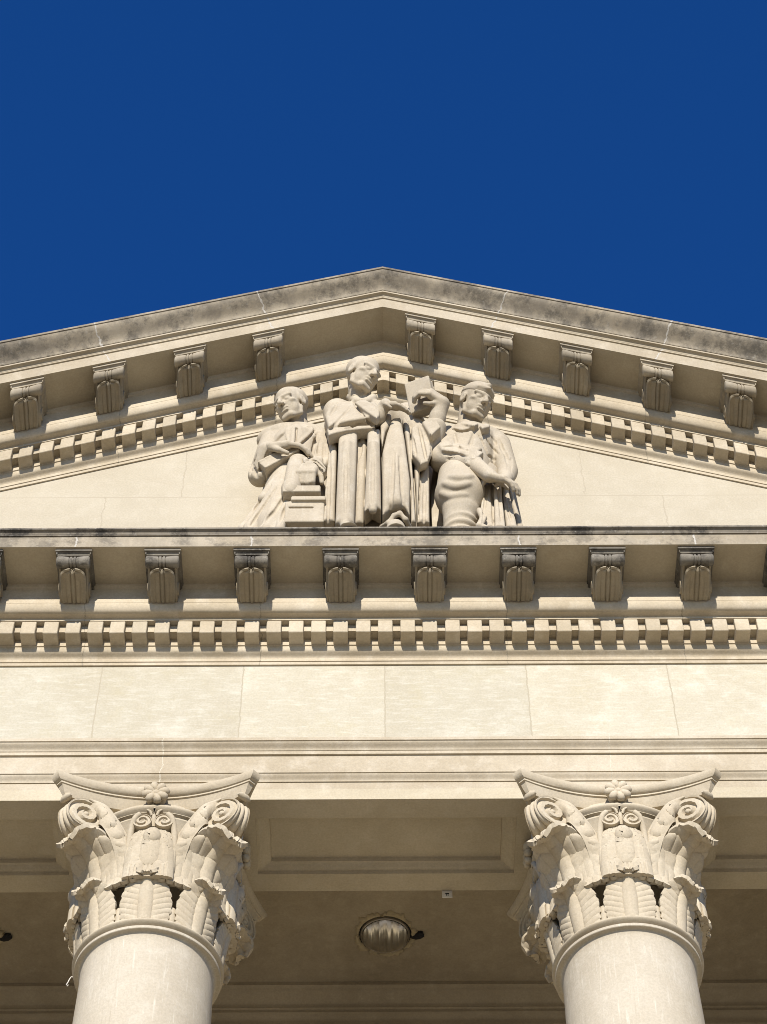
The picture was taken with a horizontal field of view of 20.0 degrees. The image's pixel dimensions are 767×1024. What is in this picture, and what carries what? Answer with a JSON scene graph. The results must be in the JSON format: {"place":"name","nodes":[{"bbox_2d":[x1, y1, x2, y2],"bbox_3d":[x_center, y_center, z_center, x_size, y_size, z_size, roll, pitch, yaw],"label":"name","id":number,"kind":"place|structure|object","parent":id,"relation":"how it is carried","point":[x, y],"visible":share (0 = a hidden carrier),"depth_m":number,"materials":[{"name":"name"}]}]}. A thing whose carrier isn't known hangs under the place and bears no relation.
{"place":"outdoors","nodes":[
{"label":"outdoors","id":0,"kind":"place"},
{"bbox_2d":[0,0,766,340],"label":"sky","id":1,"kind":"structure","parent":0,"point":[155,155],"materials":[{"name":"blue"}]},
{"label":"ground","id":2,"kind":"structure","parent":0,"visible":0},
{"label":"steps","id":3,"kind":"structure","parent":2,"relation":"on","visible":0},
{"bbox_2d":[51,769,266,1023],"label":"column","id":4,"kind":"structure","parent":3,"relation":"on","point":[161,882],"depth_m":16.37,"materials":[{"name":"stone"}]},
{"bbox_2d":[0,525,766,891],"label":"entablature","id":5,"kind":"structure","parent":4,"relation":"on","point":[386,707],"depth_m":18.32,"materials":[{"name":"stone"}]},
{"bbox_2d":[238,387,328,526],"bbox_3d":[-0.870,-0.347,20.100,0.892,2.660,0.654,0,-55,0],"label":"statue","id":6,"kind":"object","parent":5,"relation":"on","point":[288,468],"visible":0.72,"depth_m":19.86,"materials":[{"name":"stone"}]},
{"bbox_2d":[0,266,766,527],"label":"pediment","id":7,"kind":"structure","parent":5,"relation":"on","point":[596,416],"depth_m":21.29,"materials":[{"name":"stone"}]},
{"bbox_2d":[323,356,449,526],"bbox_3d":[0.025,-0.499,20.306,1.215,3.160,0.820,0,-55,0],"label":"statue","id":8,"kind":"object","parent":5,"relation":"on","point":[380,455],"visible":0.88,"depth_m":19.97,"materials":[{"name":"stone"}]},
{"bbox_2d":[430,381,522,525],"bbox_3d":[0.842,-0.404,20.098,0.817,2.703,0.763,0,-55,0],"label":"statue","id":9,"kind":"object","parent":5,"relation":"on","point":[473,464],"visible":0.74,"depth_m":19.69,"materials":[{"name":"stone"}]},
{"bbox_2d":[0,980,766,1023],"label":"portico wall","id":10,"kind":"structure","parent":3,"relation":"on","point":[541,1002],"depth_m":19.29,"materials":[{"name":"stone"}]},
{"bbox_2d":[0,889,766,982],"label":"ceiling","id":11,"kind":"structure","parent":10,"relation":"on","point":[308,936],"depth_m":19.02,"materials":[{"name":"paint"}]},
{"bbox_2d":[0,928,11,946],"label":"ceiling lamp","id":12,"kind":"object","parent":11,"relation":"attached to","point":[5,937],"visible":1,"depth_m":18.94,"materials":[{"name":"metal"}]},
{"bbox_2d":[354,910,423,956],"bbox_3d":[0.047,3.714,18.941,0.619,0.124,0.573,0,-55,0],"label":"ceiling lamp","id":13,"kind":"object","parent":11,"relation":"attached to","point":[384,936],"visible":1,"depth_m":18.90,"materials":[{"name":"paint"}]},
{"bbox_2d":[442,890,452,897],"bbox_3d":[0.518,3.105,17.674,0.084,0.095,0.010,0,-55,0],"label":"ceiling tag","id":14,"kind":"object","parent":11,"relation":"attached to","point":[446,893],"visible":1,"depth_m":17.66,"materials":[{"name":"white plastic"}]},
{"bbox_2d":[507,767,721,1023],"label":"column","id":15,"kind":"structure","parent":3,"relation":"on","point":[612,881],"depth_m":16.38,"materials":[{"name":"stone"}]}
]}

